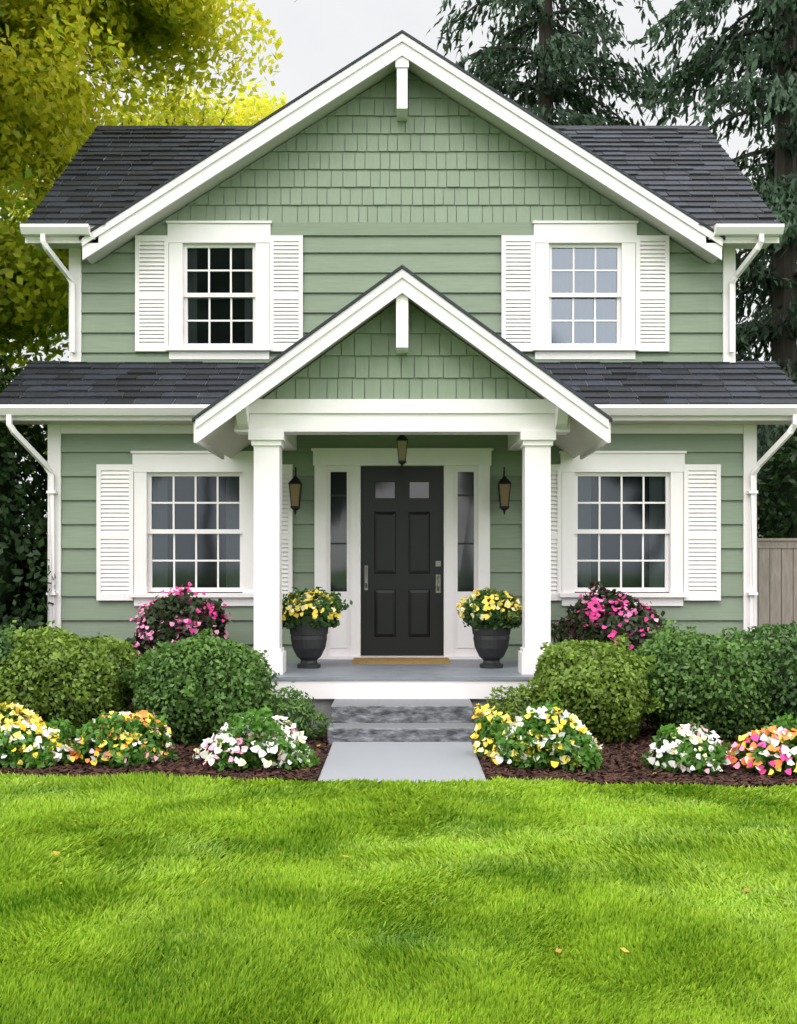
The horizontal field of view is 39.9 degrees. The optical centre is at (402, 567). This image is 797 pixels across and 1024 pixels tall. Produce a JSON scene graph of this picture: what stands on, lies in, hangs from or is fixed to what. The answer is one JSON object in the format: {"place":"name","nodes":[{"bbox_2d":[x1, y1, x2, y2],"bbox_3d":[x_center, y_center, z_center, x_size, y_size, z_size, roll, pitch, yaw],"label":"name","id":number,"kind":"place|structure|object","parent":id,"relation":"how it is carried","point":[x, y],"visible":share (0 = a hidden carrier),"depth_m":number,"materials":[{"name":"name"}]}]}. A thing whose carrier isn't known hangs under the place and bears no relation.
{"place":"outdoors","nodes":[
{"label":"outdoors","id":0,"kind":"place"},
{"bbox_2d":[0,73,253,246],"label":"tree","id":1,"kind":"object","parent":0,"point":[216,118],"depth_m":22.17,"materials":[{"name":"plant"}]},
{"bbox_2d":[2,32,117,151],"bbox_3d":[-6.159,-8.416,19.074,2.650,2.381,2.615,0,0,0],"label":"leaf cluster","id":2,"kind":"object","parent":1,"relation":"attached to","point":[88,99],"visible":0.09,"depth_m":18.67,"materials":[{"name":"green plant"}]},
{"bbox_2d":[174,113,229,125],"bbox_3d":[-4.385,-8.223,23.993,3.859,2.492,2.567,0,0,41],"label":"leaf cluster","id":3,"kind":"object","parent":1,"relation":"attached to","point":[209,114],"depth_m":22.57,"materials":[{"name":"plant"}]},
{"bbox_2d":[213,79,294,125],"bbox_3d":[-2.849,-9.766,25.139,4.733,3.469,3.929,0,0,0],"label":"leaf cluster","id":4,"kind":"object","parent":1,"relation":"attached to","point":[264,107],"visible":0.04,"depth_m":24.51,"materials":[{"name":"yellow plant"}]},
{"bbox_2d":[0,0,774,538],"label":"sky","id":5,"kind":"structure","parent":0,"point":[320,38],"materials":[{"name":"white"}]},
{"label":"lawn","id":6,"kind":"structure","parent":0,"visible":0},
{"bbox_2d":[0,124,83,368],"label":"tree","id":7,"kind":"object","parent":6,"relation":"on","point":[64,252],"depth_m":17.20,"materials":[{"name":"green plant"}]},
{"bbox_2d":[0,393,47,473],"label":"leaf cluster","id":8,"kind":"object","parent":7,"relation":"on","point":[45,452],"depth_m":15.82,"materials":[{"name":"green plant"}]},
{"bbox_2d":[0,30,796,729],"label":"house","id":9,"kind":"structure","parent":6,"relation":"on","point":[402,182],"depth_m":12.34,"materials":[{"name":"green wood"}]},
{"bbox_2d":[0,224,796,630],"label":"gutters and downspouts","id":10,"kind":"object","parent":9,"relation":"attached to","point":[42,232],"visible":0.85,"depth_m":11.58,"materials":[{"name":"white metal"}]},
{"bbox_2d":[288,435,510,514],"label":"lanterns","id":11,"kind":"object","parent":9,"relation":"on","point":[296,484],"visible":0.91,"depth_m":11.77,"materials":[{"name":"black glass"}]},
{"bbox_2d":[290,624,510,668],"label":"plant pots","id":12,"kind":"object","parent":9,"relation":"on","point":[309,646],"visible":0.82,"depth_m":10.82,"materials":[{"name":"ceramic"}]},
{"bbox_2d":[282,586,352,628],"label":"pot plant","id":13,"kind":"object","parent":12,"relation":"in","point":[326,605],"visible":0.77,"depth_m":10.79,"materials":[{"name":"green plant"}]},
{"bbox_2d":[282,589,342,619],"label":"pot flowers","id":14,"kind":"object","parent":13,"relation":"attached to","point":[315,611],"visible":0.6,"depth_m":10.75,"materials":[{"name":"yellow plant"}]},
{"bbox_2d":[462,589,521,629],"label":"pot plant","id":15,"kind":"object","parent":12,"relation":"in","point":[498,616],"visible":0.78,"depth_m":10.76,"materials":[{"name":"green plant"}]},
{"bbox_2d":[455,587,521,620],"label":"pot flowers","id":16,"kind":"object","parent":15,"relation":"on","point":[508,603],"visible":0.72,"depth_m":10.76,"materials":[{"name":"yellow plant"}]},
{"bbox_2d":[311,448,492,663],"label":"entry door","id":17,"kind":"structure","parent":9,"relation":"attached to","point":[402,559],"depth_m":12.03,"materials":[{"name":"wood"}]},
{"bbox_2d":[96,221,720,605],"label":"windows","id":18,"kind":"structure","parent":9,"relation":"attached to","point":[621,521],"depth_m":12.06,"materials":[{"name":"wood"}]},
{"bbox_2d":[0,771,796,1023],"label":"grass","id":19,"kind":"structure","parent":6,"relation":"on","point":[448,906],"depth_m":4.75,"materials":[{"name":"green plant"}]},
{"bbox_2d":[0,441,796,620],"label":"hedges","id":20,"kind":"object","parent":6,"relation":"on","point":[6,598],"visible":0.23,"depth_m":12.98,"materials":[{"name":"green plant"}]},
{"bbox_2d":[0,703,796,787],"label":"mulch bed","id":21,"kind":"object","parent":6,"relation":"on","point":[325,753],"depth_m":8.29,"materials":[{"name":"brown wood"}]},
{"bbox_2d":[0,618,49,698],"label":"hedge shrub","id":22,"kind":"object","parent":21,"relation":"on","point":[6,645],"visible":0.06,"depth_m":9.52,"materials":[{"name":"green plant"}]},
{"bbox_2d":[0,354,55,648],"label":"tall hedge","id":23,"kind":"object","parent":21,"relation":"on","point":[34,511],"visible":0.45,"depth_m":12.27,"materials":[{"name":"green plant"}]},
{"bbox_2d":[0,716,75,769],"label":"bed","id":24,"kind":"object","parent":21,"relation":"on","point":[11,758],"depth_m":8.09,"materials":[{"name":"plant"}]},
{"bbox_2d":[125,588,229,705],"bbox_3d":[-2.343,0.860,11.331,1.133,1.310,1.115,0,0,0],"label":"burgundy shrub","id":25,"kind":"object","parent":21,"relation":"on","point":[163,608],"visible":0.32,"depth_m":10.95,"materials":[{"name":"pink plant"}]},
{"bbox_2d":[130,582,231,655],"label":"flowers","id":26,"kind":"object","parent":25,"relation":"on","point":[187,626],"visible":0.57,"depth_m":10.97,"materials":[{"name":"pink plant"}]},
{"bbox_2d":[0,699,796,788],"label":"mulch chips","id":27,"kind":"object","parent":21,"relation":"on","point":[90,769],"visible":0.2,"depth_m":7.86,"materials":[{"name":"brown wood"}]},
{"bbox_2d":[0,701,44,730],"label":"yellow flower bed","id":28,"kind":"object","parent":27,"relation":"on","point":[34,717],"depth_m":8.70,"materials":[{"name":"yellow plant"}]},
{"bbox_2d":[0,620,140,743],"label":"hedge shrub","id":29,"kind":"object","parent":27,"relation":"on","point":[117,696],"visible":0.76,"depth_m":9.20,"materials":[{"name":"green plant"}]},
{"bbox_2d":[67,710,178,767],"bbox_3d":[-2.096,1.270,8.283,0.818,0.417,0.714,0,0,0],"label":"flowering plant","id":30,"kind":"object","parent":27,"relation":"on","point":[137,753],"depth_m":8.13,"materials":[{"name":"plant"}]},
{"bbox_2d":[119,628,280,745],"bbox_3d":[-1.728,1.013,9.401,1.433,0.990,1.220,0,0,0],"label":"ball shrub","id":31,"kind":"object","parent":27,"relation":"on","point":[255,673],"visible":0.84,"depth_m":9.06,"materials":[{"name":"green plant"}]},
{"bbox_2d":[192,707,321,770],"bbox_3d":[-1.074,1.256,8.183,0.957,0.452,0.790,0,0,0],"label":"flowering plant","id":32,"kind":"object","parent":27,"relation":"on","point":[258,725],"depth_m":7.97,"materials":[{"name":"white plant"}]},
{"bbox_2d":[257,682,332,741],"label":"shrub","id":33,"kind":"object","parent":27,"relation":"on","point":[295,694],"visible":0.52,"depth_m":9.26,"materials":[{"name":"green plant"}]},
{"bbox_2d":[0,744,794,952],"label":"fallen leaves","id":34,"kind":"object","parent":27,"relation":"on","point":[557,949],"visible":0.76,"depth_m":5.51,"materials":[{"name":"brown plant"}]},
{"bbox_2d":[470,710,515,758],"bbox_3d":[0.779,1.296,8.559,0.498,0.368,0.435,0,0,0],"label":"yellow flower bed","id":35,"kind":"object","parent":27,"relation":"on","point":[487,730],"depth_m":8.49,"materials":[{"name":"yellow plant"}]},
{"bbox_2d":[472,699,534,718],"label":"yellow tuft","id":36,"kind":"object","parent":27,"relation":"on","point":[477,710],"visible":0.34,"depth_m":9.29,"materials":[{"name":"yellow plant"}]},
{"bbox_2d":[480,683,549,739],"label":"shrub","id":37,"kind":"object","parent":27,"relation":"on","point":[512,705],"visible":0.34,"depth_m":9.30,"materials":[{"name":"green plant"}]},
{"bbox_2d":[489,692,604,772],"bbox_3d":[1.084,1.214,8.184,0.876,0.528,0.796,0,0,0],"label":"flowering plant","id":38,"kind":"object","parent":27,"relation":"on","point":[536,726],"depth_m":7.96,"materials":[{"name":"plant"}]},
{"bbox_2d":[516,633,664,745],"bbox_3d":[1.587,1.036,9.450,1.219,0.937,1.131,0,0,0],"label":"ball shrub","id":39,"kind":"object","parent":27,"relation":"on","point":[588,656],"visible":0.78,"depth_m":9.11,"materials":[{"name":"green plant"}]},
{"bbox_2d":[551,581,675,664],"bbox_3d":[2.178,0.756,11.215,1.301,1.229,0.984,0,0,-27],"label":"burgundy shrub","id":40,"kind":"object","parent":27,"relation":"on","point":[637,622],"visible":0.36,"depth_m":11.09,"materials":[{"name":"pink plant"}]},
{"bbox_2d":[558,586,663,649],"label":"pink flowers","id":41,"kind":"object","parent":40,"relation":"on","point":[595,611],"visible":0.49,"depth_m":11.04,"materials":[{"name":"pink plant"}]},
{"bbox_2d":[640,722,731,774],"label":"flowering plant","id":42,"kind":"object","parent":27,"relation":"on","point":[717,753],"depth_m":7.83,"materials":[{"name":"white plant"}]},
{"bbox_2d":[725,708,796,775],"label":"flowering plant","id":43,"kind":"object","parent":27,"relation":"on","point":[781,734],"depth_m":7.79,"materials":[{"name":"multicoloured plant"}]},
{"bbox_2d":[1,613,796,775],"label":"shrub","id":44,"kind":"object","parent":21,"relation":"on","point":[305,619],"visible":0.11,"depth_m":9.30,"materials":[{"name":"green plant"}]},
{"bbox_2d":[634,618,780,741],"bbox_3d":[2.655,0.970,9.674,1.370,1.069,1.276,0,0,0],"label":"hedge shrub","id":45,"kind":"object","parent":21,"relation":"on","point":[685,642],"visible":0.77,"depth_m":9.24,"materials":[{"name":"green plant"}]},
{"bbox_2d":[721,621,796,730],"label":"hedge shrub","id":46,"kind":"object","parent":21,"relation":"on","point":[779,633],"visible":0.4,"depth_m":9.29,"materials":[{"name":"green plant"}]},
{"bbox_3d":[-8.713,-2.269,13.090,6.709,7.575,6.203,0,0,0],"label":"tree wood","id":47,"kind":"object","parent":21,"relation":"on","visible":0},
{"bbox_2d":[0,169,68,373],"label":"leaf cluster","id":48,"kind":"object","parent":47,"relation":"attached to","point":[21,265],"visible":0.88,"depth_m":14.59,"materials":[{"name":"green plant"}]},
{"bbox_2d":[0,0,296,116],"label":"tree","id":49,"kind":"object","parent":47,"relation":"on","point":[14,12],"visible":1,"depth_m":13.61,"materials":[{"name":"yellow plant"}]},
{"bbox_2d":[318,699,485,783],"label":"steps and walkway","id":50,"kind":"structure","parent":6,"relation":"on","point":[406,739],"depth_m":9.23,"materials":[{"name":"stone"}]},
{"bbox_2d":[8,538,796,642],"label":"fence","id":51,"kind":"object","parent":6,"relation":"on","point":[777,579],"visible":0.09,"depth_m":13.20,"materials":[{"name":"brown wood"}]},
{"bbox_2d":[426,0,671,125],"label":"conifer tree","id":52,"kind":"object","parent":6,"relation":"on","point":[562,44],"visible":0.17,"depth_m":28.53,"materials":[{"name":"green plant"}]},
{"bbox_2d":[666,3,796,442],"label":"conifer wood","id":53,"kind":"object","parent":6,"relation":"on","point":[784,347],"visible":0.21,"depth_m":23.81,"materials":[{"name":"green plant"}]},
{"bbox_2d":[627,0,796,481],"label":"conifer tree","id":54,"kind":"object","parent":53,"relation":"attached to","point":[688,76],"visible":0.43,"depth_m":23.47,"materials":[{"name":"green plant"}]},
{"bbox_2d":[754,163,768,313],"bbox_3d":[12.767,-11.499,29.750,8.524,26.003,8.251,0,0,0],"label":"conifer wood","id":55,"kind":"object","parent":6,"relation":"on","point":[762,305],"visible":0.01,"depth_m":28.19,"materials":[{"name":"brown plant"}]},
{"bbox_2d":[736,12,796,353],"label":"conifer tree","id":56,"kind":"object","parent":55,"relation":"attached to","point":[758,170],"visible":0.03,"depth_m":30.80,"materials":[{"name":"green plant"}]},
{"bbox_2d":[757,425,796,537],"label":"conifer tree","id":57,"kind":"object","parent":6,"relation":"on","point":[766,509],"visible":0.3,"depth_m":14.39,"materials":[{"name":"green plant"}]},
{"bbox_3d":[-7.794,-5.762,13.781,13.540,14.605,11.551,0,0,0],"label":"tree wood","id":58,"kind":"object","parent":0,"visible":0},
{"bbox_2d":[0,212,5,250],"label":"leaf cluster","id":59,"kind":"object","parent":58,"relation":"attached to","point":[2,240],"visible":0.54,"depth_m":14.34,"materials":[{"name":"green plant"}]},
{"bbox_2d":[1,344,15,355],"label":"leaf cluster","id":60,"kind":"object","parent":58,"relation":"attached to","point":[3,353],"visible":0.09,"depth_m":17.34,"materials":[{"name":"green plant"}]},
{"bbox_2d":[0,154,29,186],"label":"leaf cluster","id":61,"kind":"object","parent":58,"relation":"attached to","point":[2,176],"visible":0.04,"depth_m":17.62,"materials":[{"name":"green plant"}]},
{"bbox_2d":[0,351,33,443],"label":"leaf cluster","id":62,"kind":"object","parent":58,"relation":"attached to","point":[19,360],"visible":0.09,"depth_m":16.00,"materials":[{"name":"green plant"}]},
{"bbox_2d":[0,91,43,207],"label":"leaf cluster","id":63,"kind":"object","parent":58,"relation":"attached to","point":[19,193],"visible":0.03,"depth_m":18.40,"materials":[{"name":"green plant"}]},
{"bbox_2d":[0,60,52,170],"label":"leaf cluster","id":64,"kind":"object","parent":58,"relation":"attached to","point":[18,157],"visible":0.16,"depth_m":16.05,"materials":[{"name":"green plant"}]},
{"bbox_2d":[0,0,64,27],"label":"leaf cluster","id":65,"kind":"object","parent":58,"relation":"attached to","point":[3,6],"visible":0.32,"depth_m":15.94,"materials":[{"name":"green plant"}]},
{"bbox_2d":[0,0,106,86],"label":"leaf cluster","id":66,"kind":"object","parent":58,"relation":"attached to","point":[73,10],"visible":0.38,"depth_m":16.29,"materials":[{"name":"green plant"}]},
{"bbox_2d":[0,14,146,204],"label":"leaf cluster","id":67,"kind":"object","parent":58,"relation":"attached to","point":[17,125],"visible":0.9,"depth_m":16.02,"materials":[{"name":"green plant"}]},
{"bbox_2d":[112,0,138,13],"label":"leaf cluster","id":68,"kind":"object","parent":58,"relation":"on","point":[131,4],"visible":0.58,"depth_m":16.60,"materials":[{"name":"green plant"}]},
{"bbox_2d":[2,0,283,119],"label":"leaf cluster","id":69,"kind":"object","parent":58,"relation":"on","point":[165,17],"visible":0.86,"depth_m":17.32,"materials":[{"name":"green plant"}]},
{"bbox_2d":[82,0,221,119],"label":"leaf cluster","id":70,"kind":"object","parent":58,"relation":"attached to","point":[171,66],"visible":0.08,"depth_m":18.20,"materials":[{"name":"green plant"}]}
]}

